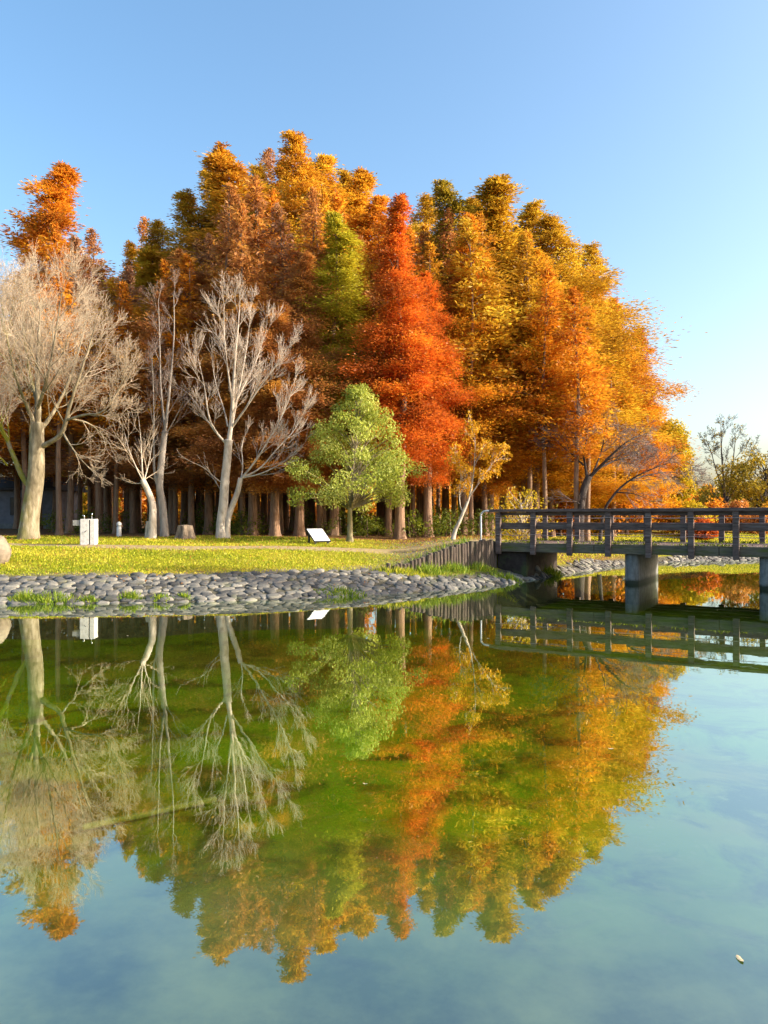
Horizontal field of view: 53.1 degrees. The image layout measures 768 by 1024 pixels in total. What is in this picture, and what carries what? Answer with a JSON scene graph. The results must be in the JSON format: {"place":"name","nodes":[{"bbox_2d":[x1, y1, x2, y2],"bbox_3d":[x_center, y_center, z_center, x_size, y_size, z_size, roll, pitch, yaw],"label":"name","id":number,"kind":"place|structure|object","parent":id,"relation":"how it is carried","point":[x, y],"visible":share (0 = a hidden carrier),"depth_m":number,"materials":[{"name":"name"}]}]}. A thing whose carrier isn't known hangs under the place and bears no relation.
{"place":"outdoors","nodes":[
{"label":"outdoors","id":0,"kind":"place"},
{"bbox_2d":[8,539,503,553],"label":"path","id":1,"kind":"structure","parent":0,"point":[386,551],"depth_m":25.34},
{"bbox_2d":[73,514,97,544],"bbox_3d":[-9.928,0.588,25.586,0.752,1.082,0.522,0,0,-5],"label":"drinking fountain","id":2,"kind":"object","parent":1,"relation":"on","point":[89,531],"visible":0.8,"depth_m":25.39,"materials":[{"name":"stone"}]},
{"bbox_2d":[0,560,767,829],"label":"water","id":3,"kind":"structure","parent":0,"point":[533,691],"depth_m":8.51,"materials":[{"name":"liquid"}]},
{"bbox_2d":[0,797,767,1023],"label":"water","id":4,"kind":"structure","parent":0,"point":[383,910],"depth_m":5.05,"materials":[{"name":"liquid"}]},
{"bbox_2d":[80,805,198,830],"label":"log","id":5,"kind":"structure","parent":4,"relation":"on","point":[114,820],"depth_m":6.64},
{"bbox_2d":[0,521,767,603],"bbox_3d":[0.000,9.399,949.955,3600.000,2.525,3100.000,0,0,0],"label":"ground","id":6,"kind":"structure","parent":0,"point":[124,533],"depth_m":23.53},
{"bbox_2d":[0,348,27,457],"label":"dawn redwood","id":7,"kind":"object","parent":6,"relation":"on","point":[13,430],"visible":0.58,"depth_m":35.32,"materials":[{"name":"orange plant"}]},
{"bbox_2d":[0,248,51,395],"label":"bare tree","id":8,"kind":"object","parent":6,"relation":"on","point":[8,268],"visible":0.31,"depth_m":32.73,"materials":[{"name":"grey plant"}]},
{"bbox_2d":[0,304,63,509],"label":"dawn redwood","id":9,"kind":"object","parent":6,"relation":"on","point":[23,435],"visible":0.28,"depth_m":36.24,"materials":[{"name":"orange plant"}]},
{"bbox_2d":[0,293,77,528],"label":"dawn redwood","id":10,"kind":"object","parent":6,"relation":"on","point":[10,468],"visible":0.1,"depth_m":48.75,"materials":[{"name":"orange plant"}]},
{"bbox_2d":[0,477,87,528],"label":"park building","id":11,"kind":"structure","parent":6,"relation":"on","point":[6,504],"depth_m":50.11,"materials":[{"name":"black metal"}]},
{"bbox_2d":[0,221,101,534],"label":"dawn redwood","id":12,"kind":"object","parent":6,"relation":"on","point":[55,229],"visible":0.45,"depth_m":34.69,"materials":[{"name":"orange plant"}]},
{"bbox_2d":[0,160,124,528],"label":"dawn redwood","id":13,"kind":"object","parent":6,"relation":"on","point":[57,190],"visible":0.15,"depth_m":49.04,"materials":[{"name":"orange plant"}]},
{"bbox_2d":[9,233,139,532],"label":"dawn redwood","id":14,"kind":"object","parent":6,"relation":"on","point":[76,244],"visible":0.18,"depth_m":36.83,"materials":[{"name":"orange plant"}]},
{"bbox_2d":[0,238,150,539],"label":"bare tree","id":15,"kind":"object","parent":6,"relation":"on","point":[29,522],"visible":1,"depth_m":27.86,"materials":[{"name":"grey plant"}]},
{"bbox_2d":[65,300,119,531],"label":"dawn redwood","id":16,"kind":"object","parent":6,"relation":"on","point":[106,500],"visible":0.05,"depth_m":39.94,"materials":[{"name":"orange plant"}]},
{"bbox_2d":[82,227,110,518],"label":"dawn redwood","id":17,"kind":"object","parent":6,"relation":"on","point":[92,238],"visible":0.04,"depth_m":52.69,"materials":[{"name":"orange plant"}]},
{"bbox_2d":[44,287,155,529],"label":"dawn redwood","id":18,"kind":"object","parent":6,"relation":"on","point":[63,448],"depth_m":46.64,"materials":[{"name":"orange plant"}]},
{"bbox_2d":[62,305,140,533],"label":"dawn redwood","id":19,"kind":"object","parent":6,"relation":"on","point":[98,504],"visible":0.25,"depth_m":36.32,"materials":[{"name":"orange plant"}]},
{"bbox_2d":[68,280,152,533],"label":"dawn redwood","id":20,"kind":"object","parent":6,"relation":"on","point":[126,292],"visible":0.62,"depth_m":35.33,"materials":[{"name":"orange plant"}]},
{"bbox_2d":[24,315,200,531],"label":"dawn redwood","id":21,"kind":"object","parent":6,"relation":"on","point":[85,470],"visible":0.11,"depth_m":38.15,"materials":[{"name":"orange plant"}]},
{"bbox_2d":[54,243,170,467],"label":"dawn redwood","id":22,"kind":"object","parent":6,"relation":"on","point":[147,255],"visible":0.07,"depth_m":44.48,"materials":[{"name":"brown plant"}]},
{"bbox_2d":[93,305,148,532],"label":"dawn redwood","id":23,"kind":"object","parent":6,"relation":"on","point":[133,524],"visible":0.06,"depth_m":37.72,"materials":[{"name":"orange plant"}]},
{"bbox_2d":[95,265,150,528],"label":"dawn redwood","id":24,"kind":"object","parent":6,"relation":"on","point":[129,272],"visible":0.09,"depth_m":39.10,"materials":[{"name":"orange plant"}]},
{"bbox_2d":[110,239,142,528],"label":"dawn redwood","id":25,"kind":"object","parent":6,"relation":"on","point":[129,245],"visible":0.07,"depth_m":49.95,"materials":[{"name":"orange plant"}]},
{"bbox_2d":[66,300,217,533],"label":"dawn redwood","id":26,"kind":"object","parent":6,"relation":"on","point":[170,502],"visible":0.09,"depth_m":36.16,"materials":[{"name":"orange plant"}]},
{"bbox_2d":[110,395,177,538],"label":"bare tree","id":27,"kind":"object","parent":6,"relation":"on","point":[151,528],"visible":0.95,"depth_m":28.54,"materials":[{"name":"grey plant"}]},
{"bbox_2d":[94,247,203,533],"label":"dawn redwood","id":28,"kind":"object","parent":6,"relation":"on","point":[176,256],"visible":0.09,"depth_m":36.00,"materials":[{"name":"orange plant"}]},
{"bbox_2d":[129,219,177,491],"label":"dawn redwood","id":29,"kind":"object","parent":6,"relation":"on","point":[157,227],"visible":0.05,"depth_m":47.66,"materials":[{"name":"orange plant"}]},
{"bbox_2d":[108,278,200,534],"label":"dawn redwood","id":30,"kind":"object","parent":6,"relation":"on","point":[162,297],"visible":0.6,"depth_m":34.13,"materials":[{"name":"orange plant"}]},
{"bbox_2d":[133,268,196,537],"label":"bare tree","id":31,"kind":"object","parent":6,"relation":"on","point":[163,516],"visible":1,"depth_m":29.97,"materials":[{"name":"grey plant"}]},
{"bbox_2d":[114,188,217,511],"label":"dawn redwood","id":32,"kind":"object","parent":6,"relation":"on","point":[187,209],"visible":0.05,"depth_m":45.30,"materials":[{"name":"orange plant"}]},
{"bbox_2d":[57,270,295,534],"bbox_3d":[-7.928,-5.093,35.864,11.007,12.597,10.894,0,0,20],"label":"dawn redwood","id":33,"kind":"object","parent":6,"relation":"on","point":[210,489],"visible":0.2,"depth_m":34.71,"materials":[{"name":"brown plant"}]},
{"bbox_2d":[135,252,225,534],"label":"dawn redwood","id":34,"kind":"object","parent":6,"relation":"on","point":[184,276],"visible":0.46,"depth_m":34.80,"materials":[{"name":"orange plant"}]},
{"bbox_2d":[186,237,208,527],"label":"dawn redwood","id":35,"kind":"object","parent":6,"relation":"on","point":[197,243],"visible":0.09,"depth_m":42.41,"materials":[{"name":"orange plant"}]},
{"bbox_2d":[194,169,217,529],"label":"dawn redwood","id":36,"kind":"object","parent":6,"relation":"on","point":[204,186],"visible":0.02,"depth_m":46.55,"materials":[{"name":"orange plant"}]},
{"bbox_2d":[122,141,291,529],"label":"dawn redwood","id":37,"kind":"object","parent":6,"relation":"on","point":[221,164],"visible":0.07,"depth_m":43.91,"materials":[{"name":"orange plant"}]},
{"bbox_2d":[173,181,263,506],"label":"dawn redwood","id":38,"kind":"object","parent":6,"relation":"on","point":[232,194],"visible":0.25,"depth_m":36.01,"materials":[{"name":"orange plant"}]},
{"bbox_2d":[186,199,278,534],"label":"dawn redwood","id":39,"kind":"object","parent":6,"relation":"on","point":[241,257],"visible":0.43,"depth_m":34.12,"materials":[{"name":"orange plant"}]},
{"bbox_2d":[162,271,318,538],"bbox_3d":[-5.479,-4.002,29.488,6.012,10.255,3.336,0,0,0],"label":"bare tree","id":40,"kind":"object","parent":6,"relation":"on","point":[224,516],"visible":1,"depth_m":29.09,"materials":[{"name":"grey plant"}]},
{"bbox_2d":[202,174,302,531],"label":"dawn redwood","id":41,"kind":"object","parent":6,"relation":"on","point":[254,183],"visible":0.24,"depth_m":36.27,"materials":[{"name":"orange plant"}]},
{"bbox_2d":[3,534,513,586],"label":"fallen leaves","id":42,"kind":"object","parent":6,"relation":"on","point":[240,546],"visible":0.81,"depth_m":26.31,"materials":[{"name":"orange plant"}]},
{"bbox_2d":[182,299,338,536],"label":"dawn redwood","id":43,"kind":"object","parent":6,"relation":"on","point":[274,526],"visible":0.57,"depth_m":31.66,"materials":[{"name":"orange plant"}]},
{"bbox_2d":[157,281,371,535],"bbox_3d":[-5.520,-4.353,33.819,9.997,11.043,7.661,0,0,-25],"label":"dawn redwood","id":44,"kind":"object","parent":6,"relation":"on","point":[263,296],"visible":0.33,"depth_m":32.66,"materials":[{"name":"brown plant"}]},
{"bbox_2d":[255,147,275,527],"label":"dawn redwood","id":45,"kind":"object","parent":6,"relation":"on","point":[266,159],"visible":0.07,"depth_m":48.49,"materials":[{"name":"orange plant"}]},
{"bbox_2d":[254,187,301,305],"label":"dawn redwood","id":46,"kind":"object","parent":6,"relation":"on","point":[271,198],"visible":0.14,"depth_m":39.13,"materials":[{"name":"orange plant"}]},
{"bbox_2d":[250,202,306,533],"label":"dawn redwood","id":47,"kind":"object","parent":6,"relation":"on","point":[279,224],"visible":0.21,"depth_m":35.17,"materials":[{"name":"orange plant"}]},
{"bbox_2d":[266,153,290,197],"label":"dawn redwood","id":48,"kind":"object","parent":6,"relation":"on","point":[281,168],"visible":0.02,"depth_m":47.08,"materials":[{"name":"orange plant"}]},
{"bbox_2d":[215,129,350,530],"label":"dawn redwood","id":49,"kind":"object","parent":6,"relation":"on","point":[296,175],"visible":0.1,"depth_m":41.47,"materials":[{"name":"orange plant"}]},
{"bbox_2d":[216,249,373,535],"bbox_3d":[-3.852,-5.106,33.202,8.121,12.611,8.037,0,0,-23],"label":"dawn redwood","id":50,"kind":"object","parent":6,"relation":"on","point":[300,280],"visible":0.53,"depth_m":32.25,"materials":[{"name":"brown plant"}]},
{"bbox_2d":[273,186,369,529],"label":"dawn redwood","id":51,"kind":"object","parent":6,"relation":"on","point":[311,202],"visible":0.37,"depth_m":34.41,"materials":[{"name":"orange plant"}]},
{"bbox_2d":[289,152,358,529],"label":"dawn redwood","id":52,"kind":"object","parent":6,"relation":"on","point":[326,164],"visible":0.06,"depth_m":44.78,"materials":[{"name":"orange plant"}]},
{"bbox_2d":[263,210,387,534],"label":"dawn redwood","id":53,"kind":"object","parent":6,"relation":"on","point":[342,264],"visible":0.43,"depth_m":33.77,"materials":[{"name":"green plant"}]},
{"bbox_2d":[292,187,377,532],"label":"dawn redwood","id":54,"kind":"object","parent":6,"relation":"on","point":[325,200],"visible":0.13,"depth_m":36.20,"materials":[{"name":"orange plant"}]},
{"bbox_2d":[326,190,381,522],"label":"dawn redwood","id":55,"kind":"object","parent":6,"relation":"on","point":[335,205],"visible":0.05,"depth_m":38.14,"materials":[{"name":"orange plant"}]},
{"bbox_2d":[329,166,381,516],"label":"dawn redwood","id":56,"kind":"object","parent":6,"relation":"on","point":[362,181],"visible":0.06,"depth_m":45.34,"materials":[{"name":"orange plant"}]},
{"bbox_2d":[284,382,427,542],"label":"broadleaf tree","id":57,"kind":"object","parent":6,"relation":"on","point":[357,495],"visible":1,"depth_m":28.26,"materials":[{"name":"green plant"}]},
{"bbox_2d":[319,245,399,534],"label":"dawn redwood","id":58,"kind":"object","parent":6,"relation":"on","point":[366,272],"visible":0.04,"depth_m":35.76,"materials":[{"name":"orange plant"}]},
{"bbox_2d":[342,230,411,535],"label":"dawn redwood","id":59,"kind":"object","parent":6,"relation":"on","point":[388,518],"visible":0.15,"depth_m":34.90,"materials":[{"name":"orange plant"}]},
{"bbox_2d":[340,194,414,531],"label":"dawn redwood","id":60,"kind":"object","parent":6,"relation":"on","point":[363,222],"visible":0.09,"depth_m":42.75,"materials":[{"name":"orange plant"}]},
{"bbox_2d":[0,555,758,604],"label":"cobblestone bank","id":61,"kind":"structure","parent":6,"relation":"on","point":[232,588],"depth_m":19.65,"materials":[{"name":"stone"}]},
{"bbox_2d":[5,584,79,604],"bbox_3d":[-7.829,2.036,18.040,1.919,0.669,1.379,0,0,-25],"label":"grass tuft","id":62,"kind":"object","parent":61,"relation":"on","point":[40,599],"visible":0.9,"depth_m":17.98,"materials":[{"name":"green plant"}]},
{"bbox_2d":[328,192,472,538],"bbox_3d":[1.365,-6.037,32.807,6.060,14.692,7.734,0,-1,27],"label":"dawn redwood","id":63,"kind":"object","parent":6,"relation":"on","point":[398,282],"visible":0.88,"depth_m":31.66,"materials":[{"name":"orange plant"}]},
{"bbox_2d":[397,230,442,532],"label":"dawn redwood","id":64,"kind":"object","parent":6,"relation":"on","point":[422,236],"visible":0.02,"depth_m":39.66,"materials":[{"name":"orange plant"}]},
{"bbox_2d":[395,228,451,535],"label":"dawn redwood","id":65,"kind":"object","parent":6,"relation":"on","point":[411,232],"visible":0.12,"depth_m":35.84,"materials":[{"name":"orange plant"}]},
{"bbox_2d":[406,192,444,520],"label":"dawn redwood","id":66,"kind":"object","parent":6,"relation":"on","point":[425,214],"visible":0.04,"depth_m":44.23,"materials":[{"name":"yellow plant"}]},
{"bbox_2d":[399,552,456,578],"bbox_3d":[1.357,1.542,22.744,2.144,0.992,1.065,0,0,0],"label":"grass tuft","id":67,"kind":"object","parent":6,"relation":"on","point":[435,570],"visible":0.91,"depth_m":22.66,"materials":[{"name":"green plant"}]},
{"bbox_2d":[391,178,478,532],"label":"dawn redwood","id":68,"kind":"object","parent":6,"relation":"on","point":[444,192],"visible":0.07,"depth_m":39.62,"materials":[{"name":"orange plant"}]},
{"bbox_2d":[382,270,490,536],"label":"dawn redwood","id":69,"kind":"object","parent":6,"relation":"on","point":[428,483],"visible":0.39,"depth_m":33.29,"materials":[{"name":"orange plant"}]},
{"bbox_2d":[386,539,496,571],"bbox_3d":[2.000,1.433,23.739,4.911,1.127,0.420,0,-1,-42],"label":"log palisade","id":70,"kind":"object","parent":6,"relation":"on","point":[482,550],"visible":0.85,"depth_m":23.99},
{"bbox_2d":[397,241,498,408],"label":"dawn redwood","id":71,"kind":"object","parent":6,"relation":"on","point":[429,250],"visible":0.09,"depth_m":37.78,"materials":[{"name":"orange plant"}]},
{"bbox_2d":[432,208,469,531],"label":"dawn redwood","id":72,"kind":"object","parent":6,"relation":"on","point":[447,216],"visible":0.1,"depth_m":38.90,"materials":[{"name":"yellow plant"}]},
{"bbox_2d":[429,506,478,536],"bbox_3d":[2.983,0.406,33.134,2.243,1.492,1.891,0,0,0],"label":"understory shrub","id":73,"kind":"object","parent":6,"relation":"on","point":[449,523],"visible":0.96,"depth_m":32.95,"materials":[{"name":"green plant"}]},
{"bbox_2d":[441,411,512,539],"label":"sapling","id":74,"kind":"object","parent":6,"relation":"on","point":[497,452],"visible":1,"depth_m":27.94,"materials":[{"name":"orange plant"}]},
{"bbox_2d":[436,215,526,534],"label":"dawn redwood","id":75,"kind":"object","parent":6,"relation":"on","point":[466,225],"visible":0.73,"depth_m":34.59,"materials":[{"name":"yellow plant"}]},
{"bbox_2d":[394,211,571,534],"bbox_3d":[3.564,-6.427,36.282,9.406,15.345,9.309,0,-1,43],"label":"dawn redwood","id":76,"kind":"object","parent":6,"relation":"on","point":[485,390],"visible":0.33,"depth_m":35.15,"materials":[{"name":"orange plant"}]},
{"bbox_2d":[448,210,535,535],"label":"dawn redwood","id":77,"kind":"object","parent":6,"relation":"on","point":[480,216],"visible":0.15,"depth_m":36.04,"materials":[{"name":"orange plant"}]},
{"bbox_2d":[440,279,551,534],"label":"dawn redwood","id":78,"kind":"object","parent":6,"relation":"on","point":[496,489],"visible":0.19,"depth_m":36.22,"materials":[{"name":"orange plant"}]},
{"bbox_2d":[486,227,558,536],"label":"dawn redwood","id":79,"kind":"object","parent":6,"relation":"on","point":[530,236],"visible":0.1,"depth_m":38.28,"materials":[{"name":"orange plant"}]},
{"bbox_2d":[488,486,557,540],"bbox_3d":[5.643,0.322,30.967,2.872,2.819,2.596,0,0,0],"label":"shrub","id":80,"kind":"object","parent":6,"relation":"on","point":[523,533],"visible":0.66,"depth_m":30.95,"materials":[{"name":"yellow plant"}]},
{"bbox_2d":[498,234,573,537],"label":"dawn redwood","id":81,"kind":"object","parent":6,"relation":"on","point":[522,245],"visible":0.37,"depth_m":36.47,"materials":[{"name":"orange plant"}]},
{"bbox_2d":[482,264,595,537],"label":"dawn redwood","id":82,"kind":"object","parent":6,"relation":"on","point":[546,314],"visible":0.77,"depth_m":34.83,"materials":[{"name":"orange plant"}]},
{"bbox_2d":[436,174,648,533],"bbox_3d":[8.069,-8.053,40.324,16.854,18.887,13.205,0,-1,-30],"label":"dawn redwood","id":83,"kind":"object","parent":6,"relation":"on","point":[496,201],"visible":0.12,"depth_m":39.15,"materials":[{"name":"orange plant"}]},
{"bbox_2d":[473,247,632,537],"bbox_3d":[7.127,-5.843,38.095,10.368,14.689,7.945,0,-1,31],"label":"dawn redwood","id":84,"kind":"object","parent":6,"relation":"on","point":[540,262],"visible":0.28,"depth_m":37.24,"materials":[{"name":"orange plant"}]},
{"bbox_2d":[511,198,628,521],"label":"dawn redwood","id":85,"kind":"object","parent":6,"relation":"on","point":[531,212],"visible":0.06,"depth_m":43.93,"materials":[{"name":"orange plant"}]},
{"bbox_2d":[513,286,629,537],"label":"dawn redwood","id":86,"kind":"object","parent":6,"relation":"on","point":[572,298],"visible":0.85,"depth_m":34.10,"materials":[{"name":"orange plant"}]},
{"bbox_2d":[545,306,621,540],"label":"dawn redwood","id":87,"kind":"object","parent":6,"relation":"on","point":[587,537],"visible":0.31,"depth_m":36.32,"materials":[{"name":"orange plant"}]},
{"bbox_2d":[497,358,699,536],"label":"dawn redwood","id":88,"kind":"object","parent":6,"relation":"on","point":[603,485],"visible":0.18,"depth_m":38.51,"materials":[{"name":"orange plant"}]},
{"bbox_2d":[566,290,639,491],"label":"dawn redwood","id":89,"kind":"object","parent":6,"relation":"on","point":[582,299],"visible":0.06,"depth_m":40.23,"materials":[{"name":"orange plant"}]},
{"bbox_2d":[530,211,707,532],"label":"dawn redwood","id":90,"kind":"object","parent":6,"relation":"on","point":[557,237],"visible":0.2,"depth_m":41.23,"materials":[{"name":"orange plant"}]},
{"bbox_2d":[528,397,711,540],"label":"cherry tree","id":91,"kind":"object","parent":6,"relation":"on","point":[581,502],"visible":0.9,"depth_m":34.07,"materials":[{"name":"orange plant"}]},
{"bbox_2d":[596,332,650,536],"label":"dawn redwood","id":92,"kind":"object","parent":6,"relation":"on","point":[613,506],"visible":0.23,"depth_m":41.09,"materials":[{"name":"orange plant"}]},
{"bbox_2d":[568,239,680,464],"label":"dawn redwood","id":93,"kind":"object","parent":6,"relation":"on","point":[595,260],"visible":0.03,"depth_m":46.45,"materials":[{"name":"orange plant"}]},
{"bbox_2d":[489,507,767,589],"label":"footbridge","id":94,"kind":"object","parent":6,"relation":"on","point":[524,557],"visible":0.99,"depth_m":23.60,"materials":[{"name":"grey wood"}]},
{"bbox_2d":[494,532,767,566],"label":"grass","id":95,"kind":"structure","parent":6,"relation":"on","point":[667,538],"depth_m":40.31,"materials":[{"name":"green plant"}]},
{"bbox_2d":[603,469,658,534],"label":"shrub","id":96,"kind":"object","parent":6,"relation":"on","point":[639,503],"visible":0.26,"depth_m":41.72,"materials":[{"name":"orange plant"}]},
{"bbox_2d":[569,265,698,531],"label":"dawn redwood","id":97,"kind":"object","parent":6,"relation":"on","point":[649,378],"visible":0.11,"depth_m":43.64,"materials":[{"name":"orange plant"}]},
{"bbox_2d":[597,409,697,532],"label":"dawn redwood","id":98,"kind":"object","parent":6,"relation":"on","point":[661,491],"visible":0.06,"depth_m":42.49,"materials":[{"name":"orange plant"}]},
{"bbox_2d":[609,297,711,502],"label":"dawn redwood","id":99,"kind":"object","parent":6,"relation":"on","point":[652,408],"visible":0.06,"depth_m":46.25,"materials":[{"name":"orange plant"}]},
{"bbox_2d":[652,418,700,502],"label":"broadleaf tree","id":100,"kind":"object","parent":6,"relation":"on","point":[684,479],"visible":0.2,"depth_m":50.33,"materials":[{"name":"orange plant"}]},
{"bbox_2d":[691,475,760,507],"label":"distant tree","id":101,"kind":"object","parent":6,"relation":"on","point":[703,496],"visible":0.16,"depth_m":87.38,"materials":[{"name":"orange plant"}]},
{"bbox_2d":[697,413,760,504],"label":"airy tree","id":102,"kind":"object","parent":6,"relation":"on","point":[725,497],"visible":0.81,"depth_m":60.02,"materials":[{"name":"green plant"}]},
{"bbox_2d":[714,450,767,507],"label":"broadleaf tree","id":103,"kind":"object","parent":6,"relation":"on","point":[753,494],"visible":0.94,"depth_m":51.91,"materials":[{"name":"yellow plant"}]},
{"bbox_2d":[0,0,767,506],"label":"sky","id":104,"kind":"structure","parent":0,"point":[643,124],"materials":[{"name":"blue"}]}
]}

